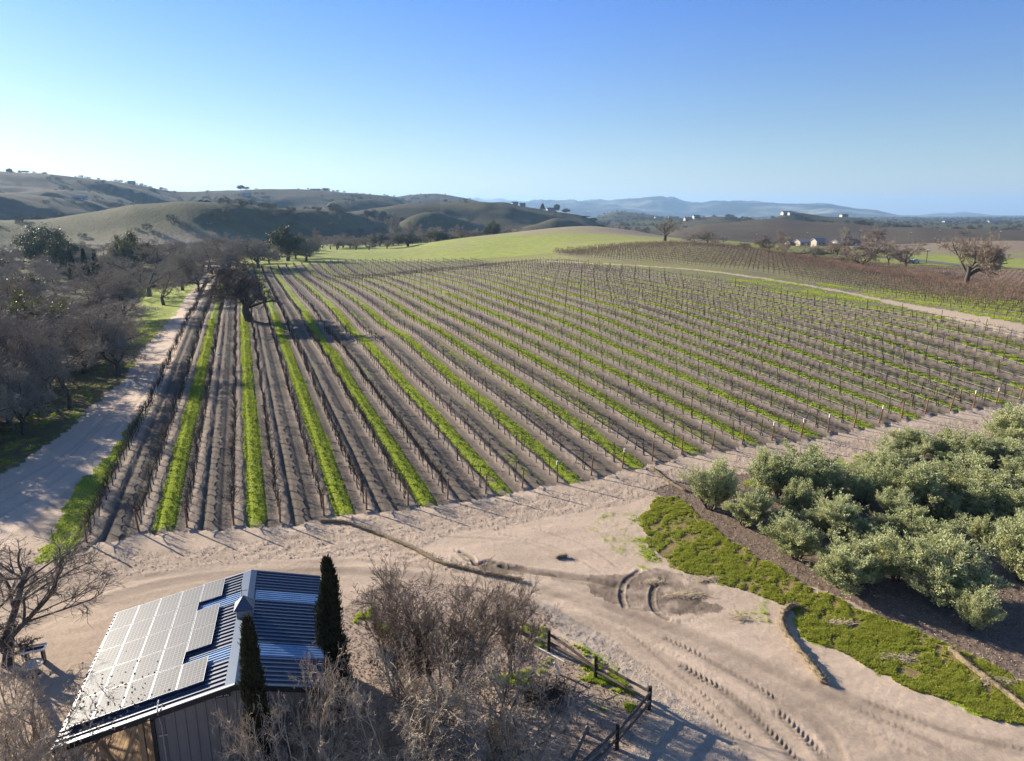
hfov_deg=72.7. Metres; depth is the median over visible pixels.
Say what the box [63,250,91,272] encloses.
oak tree
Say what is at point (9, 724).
bare shrub
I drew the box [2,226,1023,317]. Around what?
meadow
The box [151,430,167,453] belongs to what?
grapevine
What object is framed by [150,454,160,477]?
grapevine
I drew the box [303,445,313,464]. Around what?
grapevine
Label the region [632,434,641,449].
grapevine
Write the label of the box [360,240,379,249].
oak tree
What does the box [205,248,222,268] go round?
oak tree
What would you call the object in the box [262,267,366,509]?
vine trellis
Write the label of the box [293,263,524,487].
vine trellis
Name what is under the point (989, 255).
oak tree
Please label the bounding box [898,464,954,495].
olive tree
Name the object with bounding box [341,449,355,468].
grapevine
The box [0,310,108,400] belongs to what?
oak tree
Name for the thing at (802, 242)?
house
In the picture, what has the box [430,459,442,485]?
grapevine
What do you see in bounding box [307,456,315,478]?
grapevine
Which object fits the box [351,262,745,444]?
vine trellis
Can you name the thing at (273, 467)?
grapevine
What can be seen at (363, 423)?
vine trellis
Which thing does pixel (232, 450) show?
grapevine
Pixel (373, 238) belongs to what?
oak tree
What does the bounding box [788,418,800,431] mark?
grapevine
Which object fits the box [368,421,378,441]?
grapevine
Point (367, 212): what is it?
oak tree
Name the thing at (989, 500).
olive tree
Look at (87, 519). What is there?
grapevine
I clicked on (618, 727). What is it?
rail fence
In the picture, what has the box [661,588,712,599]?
straw scatter
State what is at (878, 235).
oak tree
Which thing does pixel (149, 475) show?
grapevine
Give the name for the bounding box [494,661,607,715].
bare shrub
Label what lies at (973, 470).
olive tree
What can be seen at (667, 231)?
oak tree
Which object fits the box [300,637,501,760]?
bare shrub
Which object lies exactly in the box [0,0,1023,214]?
sky
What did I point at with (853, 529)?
olive tree
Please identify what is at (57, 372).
oak tree
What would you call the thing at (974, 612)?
olive tree
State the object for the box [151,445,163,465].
grapevine
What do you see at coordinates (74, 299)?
oak tree
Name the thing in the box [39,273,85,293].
oak tree
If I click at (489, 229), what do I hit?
evergreen oak
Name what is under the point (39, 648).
bench
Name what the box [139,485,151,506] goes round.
grapevine
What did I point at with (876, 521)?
olive tree
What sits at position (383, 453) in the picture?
grapevine
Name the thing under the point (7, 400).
oak tree
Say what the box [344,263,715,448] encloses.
vine trellis
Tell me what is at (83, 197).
house
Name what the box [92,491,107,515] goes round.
grapevine
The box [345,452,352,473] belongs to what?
grapevine
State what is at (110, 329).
oak tree
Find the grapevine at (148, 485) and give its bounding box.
[142,477,153,498]
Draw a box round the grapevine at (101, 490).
[96,484,105,507]
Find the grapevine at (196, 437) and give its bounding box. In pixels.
[187,431,200,450]
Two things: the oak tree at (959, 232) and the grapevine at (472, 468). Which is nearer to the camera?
the grapevine at (472, 468)
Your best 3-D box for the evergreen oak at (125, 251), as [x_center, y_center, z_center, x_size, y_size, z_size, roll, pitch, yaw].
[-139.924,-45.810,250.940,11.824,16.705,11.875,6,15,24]
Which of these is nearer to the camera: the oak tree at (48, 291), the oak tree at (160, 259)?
the oak tree at (48, 291)
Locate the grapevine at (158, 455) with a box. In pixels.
[149,450,161,470]
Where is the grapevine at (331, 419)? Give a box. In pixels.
[326,411,334,430]
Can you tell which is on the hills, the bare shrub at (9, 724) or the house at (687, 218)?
the house at (687, 218)
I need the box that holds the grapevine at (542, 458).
[537,453,546,468]
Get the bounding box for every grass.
[640,495,1023,723]
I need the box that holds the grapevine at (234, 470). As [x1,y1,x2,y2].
[226,462,237,476]
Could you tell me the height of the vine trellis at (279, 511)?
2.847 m
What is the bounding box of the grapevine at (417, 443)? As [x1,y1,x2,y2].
[413,438,424,459]
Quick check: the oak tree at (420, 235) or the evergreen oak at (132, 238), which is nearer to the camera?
the evergreen oak at (132, 238)
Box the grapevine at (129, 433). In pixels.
[126,422,135,444]
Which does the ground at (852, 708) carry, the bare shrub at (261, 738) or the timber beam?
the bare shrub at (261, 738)
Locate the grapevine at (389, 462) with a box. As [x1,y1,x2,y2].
[385,455,397,477]
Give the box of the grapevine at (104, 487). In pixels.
[98,478,111,499]
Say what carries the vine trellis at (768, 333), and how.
on the vineyard soil
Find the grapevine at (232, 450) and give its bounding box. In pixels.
[225,444,236,457]
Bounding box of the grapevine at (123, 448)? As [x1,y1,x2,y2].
[115,441,129,460]
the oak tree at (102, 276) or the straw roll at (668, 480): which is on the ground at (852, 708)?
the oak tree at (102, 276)
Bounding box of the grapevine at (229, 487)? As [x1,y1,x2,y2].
[223,481,234,495]
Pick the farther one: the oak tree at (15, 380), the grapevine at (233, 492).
the oak tree at (15, 380)
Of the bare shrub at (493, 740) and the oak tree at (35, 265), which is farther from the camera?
the oak tree at (35, 265)
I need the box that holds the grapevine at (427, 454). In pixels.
[421,449,432,472]
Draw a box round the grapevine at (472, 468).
[469,462,475,480]
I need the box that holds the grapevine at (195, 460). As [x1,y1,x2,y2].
[188,452,199,468]
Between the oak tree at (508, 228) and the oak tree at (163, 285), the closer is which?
the oak tree at (163, 285)
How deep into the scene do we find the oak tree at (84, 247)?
320.04 m
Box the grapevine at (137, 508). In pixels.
[125,494,144,523]
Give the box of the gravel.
[536,599,748,760]
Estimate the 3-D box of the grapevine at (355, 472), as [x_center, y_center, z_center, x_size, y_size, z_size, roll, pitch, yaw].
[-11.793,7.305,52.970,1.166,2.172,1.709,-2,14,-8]
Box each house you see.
[71,195,87,199]
[683,217,692,220]
[780,211,790,214]
[794,239,810,245]
[810,238,826,245]
[842,239,863,245]
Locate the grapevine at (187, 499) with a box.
[176,491,193,520]
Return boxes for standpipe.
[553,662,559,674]
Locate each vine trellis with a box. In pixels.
[83,277,207,542]
[133,280,215,531]
[184,306,222,527]
[230,305,235,525]
[251,311,280,522]
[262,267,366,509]
[266,310,324,515]
[271,268,408,505]
[278,267,448,499]
[285,262,487,493]
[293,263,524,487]
[301,261,557,481]
[309,263,593,475]
[320,263,625,467]
[325,262,653,460]
[331,260,683,454]
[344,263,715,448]
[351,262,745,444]
[355,260,774,440]
[358,260,804,436]
[365,258,830,432]
[381,264,857,427]
[382,258,883,422]
[389,258,904,417]
[397,261,929,413]
[401,260,954,410]
[414,259,976,407]
[426,259,1023,400]
[431,262,999,404]
[434,257,1021,388]
[443,257,1022,376]
[461,258,1021,363]
[472,257,1022,350]
[495,257,1023,337]
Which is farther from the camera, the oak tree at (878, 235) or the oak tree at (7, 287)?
the oak tree at (878, 235)
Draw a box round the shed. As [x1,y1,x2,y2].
[51,570,326,760]
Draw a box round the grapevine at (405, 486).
[399,476,408,498]
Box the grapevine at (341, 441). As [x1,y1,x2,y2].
[335,438,344,455]
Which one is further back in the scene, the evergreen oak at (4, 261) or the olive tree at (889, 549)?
the evergreen oak at (4, 261)
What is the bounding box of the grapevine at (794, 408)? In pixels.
[788,403,800,415]
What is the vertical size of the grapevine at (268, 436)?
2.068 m
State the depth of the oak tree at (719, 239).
268.65 m
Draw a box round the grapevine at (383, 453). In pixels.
[379,445,388,464]
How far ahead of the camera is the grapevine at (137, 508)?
46.78 m
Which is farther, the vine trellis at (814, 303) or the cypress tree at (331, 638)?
the vine trellis at (814, 303)
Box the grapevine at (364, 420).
[359,413,370,431]
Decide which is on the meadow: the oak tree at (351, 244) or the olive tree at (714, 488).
the oak tree at (351, 244)
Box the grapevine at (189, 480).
[183,471,195,495]
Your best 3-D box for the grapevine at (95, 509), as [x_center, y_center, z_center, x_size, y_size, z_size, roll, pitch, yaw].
[-28.130,8.776,46.888,1.035,2.177,1.945,-5,14,-20]
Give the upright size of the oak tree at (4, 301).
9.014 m
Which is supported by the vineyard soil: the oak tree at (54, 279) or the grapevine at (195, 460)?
the grapevine at (195, 460)
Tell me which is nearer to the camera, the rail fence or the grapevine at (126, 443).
the rail fence
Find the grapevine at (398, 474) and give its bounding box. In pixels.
[389,466,405,490]
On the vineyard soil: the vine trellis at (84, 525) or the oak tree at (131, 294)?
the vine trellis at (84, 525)
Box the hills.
[0,171,1023,250]
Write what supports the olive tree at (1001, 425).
on the orchard ground at (998, 648)
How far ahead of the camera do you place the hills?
777.50 m
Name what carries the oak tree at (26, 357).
on the ground at (852, 708)
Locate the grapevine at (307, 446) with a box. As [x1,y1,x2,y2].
[302,441,311,458]
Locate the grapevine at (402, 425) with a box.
[397,416,407,437]
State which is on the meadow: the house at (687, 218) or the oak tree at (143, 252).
the oak tree at (143, 252)
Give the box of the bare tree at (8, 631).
[0,518,131,667]
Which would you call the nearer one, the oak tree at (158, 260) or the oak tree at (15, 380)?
the oak tree at (15, 380)
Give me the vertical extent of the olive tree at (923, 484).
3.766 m
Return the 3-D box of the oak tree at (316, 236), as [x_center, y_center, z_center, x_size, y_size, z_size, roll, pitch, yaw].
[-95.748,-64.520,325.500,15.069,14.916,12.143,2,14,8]
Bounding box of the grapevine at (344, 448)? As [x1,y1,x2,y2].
[338,443,346,461]
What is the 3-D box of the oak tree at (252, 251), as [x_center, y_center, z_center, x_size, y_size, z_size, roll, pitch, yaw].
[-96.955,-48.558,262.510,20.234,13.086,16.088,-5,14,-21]
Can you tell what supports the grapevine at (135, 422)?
on the vineyard soil
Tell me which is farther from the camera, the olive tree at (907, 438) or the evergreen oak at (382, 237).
the evergreen oak at (382, 237)
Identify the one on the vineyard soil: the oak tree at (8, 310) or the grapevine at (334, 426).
the grapevine at (334, 426)
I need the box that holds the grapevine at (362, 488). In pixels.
[357,478,365,503]
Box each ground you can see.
[0,310,1023,760]
[1,267,1023,723]
[325,577,652,760]
[652,437,1023,678]
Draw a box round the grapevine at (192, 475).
[187,468,197,488]
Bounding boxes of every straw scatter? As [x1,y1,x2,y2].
[639,577,667,585]
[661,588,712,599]
[686,575,723,582]
[728,612,760,622]
[825,617,861,626]
[874,651,930,662]
[969,675,1019,686]
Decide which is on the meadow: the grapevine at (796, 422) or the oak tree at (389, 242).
the oak tree at (389, 242)
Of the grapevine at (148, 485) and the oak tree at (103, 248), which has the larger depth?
the oak tree at (103, 248)
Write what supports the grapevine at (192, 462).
on the vineyard soil
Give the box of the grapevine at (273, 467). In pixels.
[267,462,278,474]
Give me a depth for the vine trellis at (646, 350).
84.04 m
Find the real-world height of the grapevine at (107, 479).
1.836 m
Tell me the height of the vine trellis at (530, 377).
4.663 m
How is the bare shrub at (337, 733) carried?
on the mulch ground at (572, 742)
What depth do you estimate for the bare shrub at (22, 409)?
77.04 m
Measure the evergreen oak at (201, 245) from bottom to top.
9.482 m
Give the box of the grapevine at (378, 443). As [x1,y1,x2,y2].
[370,436,382,452]
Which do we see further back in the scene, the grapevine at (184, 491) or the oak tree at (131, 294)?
the oak tree at (131, 294)
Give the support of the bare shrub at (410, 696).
on the mulch ground at (572, 742)
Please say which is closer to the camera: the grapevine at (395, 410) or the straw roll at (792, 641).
the straw roll at (792, 641)
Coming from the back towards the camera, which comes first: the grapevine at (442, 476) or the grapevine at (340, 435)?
the grapevine at (340, 435)
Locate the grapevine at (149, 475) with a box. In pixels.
[137,466,158,491]
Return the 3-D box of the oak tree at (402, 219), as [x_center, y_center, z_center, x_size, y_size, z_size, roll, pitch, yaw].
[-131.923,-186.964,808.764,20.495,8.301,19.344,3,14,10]
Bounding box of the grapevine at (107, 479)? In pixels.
[103,470,112,492]
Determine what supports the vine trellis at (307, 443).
on the vineyard soil
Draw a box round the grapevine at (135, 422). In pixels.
[130,419,138,432]
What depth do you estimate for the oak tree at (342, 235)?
445.89 m
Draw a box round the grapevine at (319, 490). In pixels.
[313,482,327,508]
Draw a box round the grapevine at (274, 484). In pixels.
[264,473,279,496]
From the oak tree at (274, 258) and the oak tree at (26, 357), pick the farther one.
the oak tree at (274, 258)
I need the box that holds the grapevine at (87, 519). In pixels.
[69,503,98,534]
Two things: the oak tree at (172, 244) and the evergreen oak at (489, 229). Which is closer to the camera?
the oak tree at (172, 244)
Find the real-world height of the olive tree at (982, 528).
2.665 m
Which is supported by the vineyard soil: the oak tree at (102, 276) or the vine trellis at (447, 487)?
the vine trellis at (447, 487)
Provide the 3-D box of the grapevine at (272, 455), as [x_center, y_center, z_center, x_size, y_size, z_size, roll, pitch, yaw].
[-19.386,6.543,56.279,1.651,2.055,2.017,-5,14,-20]
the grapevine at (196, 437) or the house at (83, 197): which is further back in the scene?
the house at (83, 197)
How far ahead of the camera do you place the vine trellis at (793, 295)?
114.46 m
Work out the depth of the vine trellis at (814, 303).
102.17 m
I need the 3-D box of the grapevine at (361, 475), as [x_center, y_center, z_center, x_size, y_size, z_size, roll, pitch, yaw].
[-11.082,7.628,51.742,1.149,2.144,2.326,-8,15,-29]
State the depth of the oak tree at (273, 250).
307.35 m
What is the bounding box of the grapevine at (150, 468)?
[144,459,157,484]
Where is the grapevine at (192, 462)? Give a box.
[186,459,196,473]
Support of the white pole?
on the mulch ground at (572, 742)
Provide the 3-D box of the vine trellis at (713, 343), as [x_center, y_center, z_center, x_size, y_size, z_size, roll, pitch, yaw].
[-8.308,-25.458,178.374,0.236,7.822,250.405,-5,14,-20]
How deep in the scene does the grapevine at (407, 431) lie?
62.69 m
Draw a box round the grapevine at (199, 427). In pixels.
[194,421,204,441]
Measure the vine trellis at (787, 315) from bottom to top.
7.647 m
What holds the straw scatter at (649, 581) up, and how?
on the ground at (852, 708)
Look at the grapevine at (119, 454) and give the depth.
57.44 m
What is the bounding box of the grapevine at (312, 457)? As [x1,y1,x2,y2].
[307,452,316,462]
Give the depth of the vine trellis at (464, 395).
71.34 m
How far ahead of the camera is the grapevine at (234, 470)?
53.15 m
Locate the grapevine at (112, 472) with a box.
[103,462,121,485]
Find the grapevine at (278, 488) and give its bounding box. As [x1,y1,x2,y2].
[273,482,283,506]
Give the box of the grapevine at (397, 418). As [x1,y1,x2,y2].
[392,411,401,428]
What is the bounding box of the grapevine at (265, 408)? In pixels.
[259,401,270,419]
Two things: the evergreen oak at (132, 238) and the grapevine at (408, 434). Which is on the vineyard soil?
the grapevine at (408, 434)
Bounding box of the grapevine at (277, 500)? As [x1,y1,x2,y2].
[268,493,286,508]
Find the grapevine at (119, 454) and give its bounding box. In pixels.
[113,446,124,466]
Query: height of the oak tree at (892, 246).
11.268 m
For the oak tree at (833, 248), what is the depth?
266.12 m
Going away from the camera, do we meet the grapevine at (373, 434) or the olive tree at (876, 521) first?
the olive tree at (876, 521)
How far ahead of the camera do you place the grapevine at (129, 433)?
63.02 m
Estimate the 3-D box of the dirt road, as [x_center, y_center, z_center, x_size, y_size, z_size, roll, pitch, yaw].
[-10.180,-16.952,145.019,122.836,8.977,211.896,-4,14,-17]
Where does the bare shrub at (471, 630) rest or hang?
on the mulch ground at (572, 742)
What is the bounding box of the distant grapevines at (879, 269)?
[130,240,1023,431]
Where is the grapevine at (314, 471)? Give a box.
[308,464,322,484]
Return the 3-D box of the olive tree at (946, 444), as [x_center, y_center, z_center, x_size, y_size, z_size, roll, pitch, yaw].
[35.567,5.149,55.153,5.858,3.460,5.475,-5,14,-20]
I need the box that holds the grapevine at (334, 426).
[331,420,340,439]
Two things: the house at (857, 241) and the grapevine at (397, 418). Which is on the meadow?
the house at (857, 241)
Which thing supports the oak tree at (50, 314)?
on the ground at (852, 708)
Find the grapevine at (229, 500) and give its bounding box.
[221,489,244,517]
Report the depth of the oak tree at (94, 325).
114.03 m
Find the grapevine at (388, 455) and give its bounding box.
[382,446,393,470]
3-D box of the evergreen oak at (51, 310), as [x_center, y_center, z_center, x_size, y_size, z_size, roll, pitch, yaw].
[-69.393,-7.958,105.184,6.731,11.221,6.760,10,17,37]
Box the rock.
[553,553,567,558]
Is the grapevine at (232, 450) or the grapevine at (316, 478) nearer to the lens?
the grapevine at (316, 478)
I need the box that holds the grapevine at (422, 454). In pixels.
[418,448,429,465]
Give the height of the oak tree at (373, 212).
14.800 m
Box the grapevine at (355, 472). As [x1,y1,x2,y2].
[350,462,362,487]
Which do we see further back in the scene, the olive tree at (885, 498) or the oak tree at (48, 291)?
the oak tree at (48, 291)
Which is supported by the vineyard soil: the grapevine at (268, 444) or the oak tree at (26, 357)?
the grapevine at (268, 444)
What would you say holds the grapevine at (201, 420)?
on the vineyard soil
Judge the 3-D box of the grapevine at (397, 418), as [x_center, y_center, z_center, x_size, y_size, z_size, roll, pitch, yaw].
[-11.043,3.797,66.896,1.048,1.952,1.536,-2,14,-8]
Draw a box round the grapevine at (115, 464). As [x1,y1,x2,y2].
[107,455,121,478]
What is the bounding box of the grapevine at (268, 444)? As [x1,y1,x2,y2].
[264,437,273,456]
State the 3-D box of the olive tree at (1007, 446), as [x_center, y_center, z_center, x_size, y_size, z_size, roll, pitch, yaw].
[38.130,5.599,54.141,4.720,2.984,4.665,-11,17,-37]
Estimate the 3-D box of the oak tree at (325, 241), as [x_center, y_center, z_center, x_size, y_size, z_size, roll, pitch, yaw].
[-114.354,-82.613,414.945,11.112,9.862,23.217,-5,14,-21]
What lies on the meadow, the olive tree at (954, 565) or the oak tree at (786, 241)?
the oak tree at (786, 241)
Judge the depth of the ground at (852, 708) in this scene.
38.33 m
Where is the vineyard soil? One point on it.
(300, 496)
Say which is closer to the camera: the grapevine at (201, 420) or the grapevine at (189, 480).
the grapevine at (189, 480)
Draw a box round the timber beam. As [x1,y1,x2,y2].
[570,725,588,760]
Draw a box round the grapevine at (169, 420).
[165,415,171,432]
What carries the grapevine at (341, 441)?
on the vineyard soil
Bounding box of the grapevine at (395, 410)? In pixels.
[389,407,396,423]
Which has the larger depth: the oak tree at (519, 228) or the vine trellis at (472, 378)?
the oak tree at (519, 228)
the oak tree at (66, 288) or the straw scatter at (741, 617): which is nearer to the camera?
the straw scatter at (741, 617)
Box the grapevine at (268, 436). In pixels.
[264,432,273,447]
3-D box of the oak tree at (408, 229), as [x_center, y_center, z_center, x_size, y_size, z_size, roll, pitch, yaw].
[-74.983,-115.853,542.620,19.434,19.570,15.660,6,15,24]
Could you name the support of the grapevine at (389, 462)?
on the vineyard soil
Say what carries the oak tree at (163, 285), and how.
on the meadow
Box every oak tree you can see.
[0,248,20,259]
[0,250,29,270]
[0,255,26,268]
[0,262,22,281]
[0,263,40,281]
[0,265,65,312]
[0,296,19,309]
[0,302,81,369]
[0,307,66,380]
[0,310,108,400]
[0,317,58,423]
[0,355,58,434]
[0,365,15,387]
[0,375,26,432]
[1,243,19,254]
[10,332,74,409]
[13,258,64,277]
[15,291,174,373]
[16,263,59,284]
[17,249,36,269]
[18,253,58,269]
[21,287,84,311]
[22,282,94,300]
[28,307,150,357]
[29,215,43,219]
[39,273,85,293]
[42,297,85,329]
[43,275,92,299]
[46,300,146,376]
[51,212,65,217]
[54,261,154,311]
[59,284,125,317]
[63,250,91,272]
[69,308,131,333]
[72,239,97,252]
[76,251,91,262]
[85,235,199,296]
[88,282,122,305]
[90,260,136,274]
[92,242,111,254]
[93,298,155,321]
[99,263,154,318]
[131,261,177,275]
[145,252,177,266]
[146,252,170,264]
[152,259,197,304]
[161,243,182,254]
[163,242,216,290]
[165,238,193,249]
[177,256,215,290]
[181,238,216,272]
[189,230,245,268]
[192,258,284,321]
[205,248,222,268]
[207,249,242,268]
[226,236,281,266]
[236,251,256,265]
[255,244,283,259]
[259,248,282,263]
[286,237,326,260]
[297,228,323,256]
[311,235,327,247]
[324,235,339,248]
[329,232,353,247]
[330,237,347,249]
[342,238,361,249]
[346,236,365,246]
[360,234,381,246]
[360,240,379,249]
[364,210,371,217]
[369,208,377,219]
[376,211,388,222]
[380,239,397,248]
[383,213,396,224]
[384,215,405,234]
[393,216,405,222]
[404,220,426,243]
[413,227,442,241]
[415,232,425,242]
[423,227,459,240]
[451,225,469,238]
[468,229,483,236]
[502,225,513,232]
[509,225,533,231]
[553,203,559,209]
[650,217,687,240]
[680,232,721,242]
[695,230,716,241]
[708,236,727,243]
[753,231,785,250]
[774,233,798,252]
[780,243,821,254]
[807,243,827,260]
[819,239,851,259]
[828,236,899,264]
[837,226,852,238]
[858,226,886,244]
[880,240,902,264]
[886,239,926,264]
[934,230,1011,287]
[955,229,970,234]
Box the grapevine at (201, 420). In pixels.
[192,413,209,432]
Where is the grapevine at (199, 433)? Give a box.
[193,426,202,446]
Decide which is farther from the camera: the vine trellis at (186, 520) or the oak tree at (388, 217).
the oak tree at (388, 217)
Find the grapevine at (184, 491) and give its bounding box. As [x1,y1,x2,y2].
[181,485,189,511]
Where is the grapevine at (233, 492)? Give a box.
[226,480,239,508]
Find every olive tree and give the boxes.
[675,454,740,509]
[721,480,781,526]
[742,445,817,499]
[756,505,840,560]
[765,508,800,534]
[771,476,831,515]
[780,437,863,497]
[798,488,871,535]
[799,530,883,594]
[836,517,885,546]
[841,464,894,505]
[851,521,939,582]
[852,447,910,482]
[853,551,889,585]
[865,509,897,535]
[870,457,949,506]
[872,440,924,469]
[874,486,918,516]
[874,498,974,550]
[879,425,936,454]
[897,528,1015,608]
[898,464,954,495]
[920,448,1023,502]
[924,426,999,466]
[932,490,965,522]
[948,584,1007,631]
[956,476,1023,522]
[962,513,997,548]
[974,507,1023,582]
[980,397,1023,441]
[980,432,1023,469]
[997,455,1023,490]
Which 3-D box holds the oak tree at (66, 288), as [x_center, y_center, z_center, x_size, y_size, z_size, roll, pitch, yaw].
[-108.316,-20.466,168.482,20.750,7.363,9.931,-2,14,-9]
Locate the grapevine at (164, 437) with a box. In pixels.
[160,426,168,448]
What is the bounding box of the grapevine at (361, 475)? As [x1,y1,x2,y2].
[355,467,368,494]
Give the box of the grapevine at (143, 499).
[135,489,148,514]
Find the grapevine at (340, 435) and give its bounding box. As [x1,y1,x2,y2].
[336,427,346,450]
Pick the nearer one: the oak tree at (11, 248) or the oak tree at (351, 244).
the oak tree at (11, 248)
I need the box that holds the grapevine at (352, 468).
[348,457,358,480]
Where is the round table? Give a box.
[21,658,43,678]
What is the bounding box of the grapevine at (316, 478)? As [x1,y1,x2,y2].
[314,472,321,485]
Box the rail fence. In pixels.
[496,604,651,760]
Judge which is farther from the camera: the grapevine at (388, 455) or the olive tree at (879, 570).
the grapevine at (388, 455)
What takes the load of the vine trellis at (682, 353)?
on the vineyard soil
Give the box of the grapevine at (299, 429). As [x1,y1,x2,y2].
[297,422,305,436]
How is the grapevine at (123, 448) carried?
on the vineyard soil
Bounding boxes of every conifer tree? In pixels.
[67,249,80,290]
[80,248,91,287]
[91,249,100,282]
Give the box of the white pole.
[529,643,564,661]
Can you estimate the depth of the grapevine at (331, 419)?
66.60 m
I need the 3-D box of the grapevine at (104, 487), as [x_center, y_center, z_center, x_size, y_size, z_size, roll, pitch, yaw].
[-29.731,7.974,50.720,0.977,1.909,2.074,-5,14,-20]
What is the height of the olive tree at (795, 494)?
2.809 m
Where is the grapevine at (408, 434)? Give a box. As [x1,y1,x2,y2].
[405,427,413,448]
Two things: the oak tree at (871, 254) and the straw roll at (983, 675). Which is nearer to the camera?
the straw roll at (983, 675)
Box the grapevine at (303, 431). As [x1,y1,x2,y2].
[299,424,306,442]
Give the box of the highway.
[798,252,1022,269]
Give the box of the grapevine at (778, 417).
[772,412,785,426]
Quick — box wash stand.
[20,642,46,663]
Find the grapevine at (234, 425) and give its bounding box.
[228,421,241,438]
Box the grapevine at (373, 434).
[370,429,376,444]
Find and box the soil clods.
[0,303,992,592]
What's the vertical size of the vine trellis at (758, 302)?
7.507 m
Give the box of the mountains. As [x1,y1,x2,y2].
[471,196,1023,217]
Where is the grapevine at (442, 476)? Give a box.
[436,472,448,492]
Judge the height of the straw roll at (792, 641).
0.544 m
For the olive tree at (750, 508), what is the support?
on the orchard ground at (998, 648)
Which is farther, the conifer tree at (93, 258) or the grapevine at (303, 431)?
the conifer tree at (93, 258)
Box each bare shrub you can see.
[0,388,51,421]
[0,405,34,428]
[0,637,132,760]
[0,651,193,760]
[7,359,74,385]
[46,357,89,379]
[60,339,125,358]
[70,349,110,367]
[139,272,165,283]
[210,640,359,760]
[224,695,293,760]
[284,678,378,760]
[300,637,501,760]
[345,549,540,713]
[359,552,455,708]
[359,628,567,760]
[462,651,581,760]
[491,574,561,678]
[494,661,607,715]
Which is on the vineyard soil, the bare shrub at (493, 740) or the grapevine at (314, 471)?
the grapevine at (314, 471)
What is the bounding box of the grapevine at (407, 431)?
[399,424,413,442]
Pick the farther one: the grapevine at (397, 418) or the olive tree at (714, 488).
the grapevine at (397, 418)
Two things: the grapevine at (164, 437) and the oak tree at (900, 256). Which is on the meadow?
the oak tree at (900, 256)
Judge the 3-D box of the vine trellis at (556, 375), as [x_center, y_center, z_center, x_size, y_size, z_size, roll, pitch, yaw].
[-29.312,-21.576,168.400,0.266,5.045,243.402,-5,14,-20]
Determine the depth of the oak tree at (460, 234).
505.77 m
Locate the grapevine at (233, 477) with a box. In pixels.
[227,469,240,489]
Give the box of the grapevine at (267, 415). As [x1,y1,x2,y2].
[262,409,272,421]
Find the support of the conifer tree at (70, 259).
on the meadow
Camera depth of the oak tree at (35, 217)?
581.16 m
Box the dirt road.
[0,261,1023,547]
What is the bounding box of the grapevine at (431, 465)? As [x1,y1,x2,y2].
[424,455,442,478]
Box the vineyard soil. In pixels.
[66,244,1023,557]
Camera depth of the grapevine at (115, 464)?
55.02 m
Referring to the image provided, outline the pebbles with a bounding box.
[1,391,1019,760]
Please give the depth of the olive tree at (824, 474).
49.47 m
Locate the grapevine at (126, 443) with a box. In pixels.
[120,435,128,455]
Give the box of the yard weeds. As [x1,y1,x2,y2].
[353,607,635,711]
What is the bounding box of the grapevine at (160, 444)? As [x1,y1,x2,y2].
[155,441,163,459]
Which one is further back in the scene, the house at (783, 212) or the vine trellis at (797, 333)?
the house at (783, 212)
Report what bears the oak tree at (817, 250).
on the vineyard soil
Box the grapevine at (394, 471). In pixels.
[389,461,398,483]
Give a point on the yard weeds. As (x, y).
(628, 706)
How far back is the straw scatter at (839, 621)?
35.76 m
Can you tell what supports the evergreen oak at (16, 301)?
on the ground at (852, 708)
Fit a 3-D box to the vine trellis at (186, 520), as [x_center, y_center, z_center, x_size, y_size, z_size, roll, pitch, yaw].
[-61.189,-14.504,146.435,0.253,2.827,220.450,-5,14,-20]
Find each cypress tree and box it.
[237,614,282,760]
[311,553,356,736]
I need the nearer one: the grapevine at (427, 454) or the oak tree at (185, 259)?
the grapevine at (427, 454)
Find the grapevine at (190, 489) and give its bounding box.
[180,479,199,502]
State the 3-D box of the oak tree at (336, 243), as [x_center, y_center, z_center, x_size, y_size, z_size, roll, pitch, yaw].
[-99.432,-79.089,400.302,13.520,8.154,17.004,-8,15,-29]
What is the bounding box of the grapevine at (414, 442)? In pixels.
[410,435,419,453]
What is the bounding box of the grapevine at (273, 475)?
[267,466,281,491]
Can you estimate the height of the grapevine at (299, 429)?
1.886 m
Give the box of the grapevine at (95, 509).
[84,494,102,524]
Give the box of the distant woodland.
[0,170,1023,241]
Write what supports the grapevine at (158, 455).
on the vineyard soil
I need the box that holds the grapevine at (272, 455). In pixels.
[268,449,281,465]
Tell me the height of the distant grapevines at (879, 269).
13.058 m
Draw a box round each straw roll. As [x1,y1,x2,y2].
[317,517,523,580]
[651,467,686,491]
[777,602,829,684]
[946,644,1023,710]
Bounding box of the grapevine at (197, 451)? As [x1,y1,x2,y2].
[189,443,205,462]
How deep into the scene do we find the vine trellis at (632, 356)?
81.49 m
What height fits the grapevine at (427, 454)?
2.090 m
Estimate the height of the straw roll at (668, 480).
0.543 m
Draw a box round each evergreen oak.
[0,259,18,279]
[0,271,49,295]
[0,286,67,324]
[8,222,81,262]
[27,292,73,351]
[40,232,73,275]
[100,257,136,273]
[108,228,156,269]
[108,233,141,263]
[183,240,211,260]
[262,223,309,260]
[369,232,390,245]
[392,233,423,246]
[421,231,448,241]
[481,219,500,234]
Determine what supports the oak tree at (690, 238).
on the meadow
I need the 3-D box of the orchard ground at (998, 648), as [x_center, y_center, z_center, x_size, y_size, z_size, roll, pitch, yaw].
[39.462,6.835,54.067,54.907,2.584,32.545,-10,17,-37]

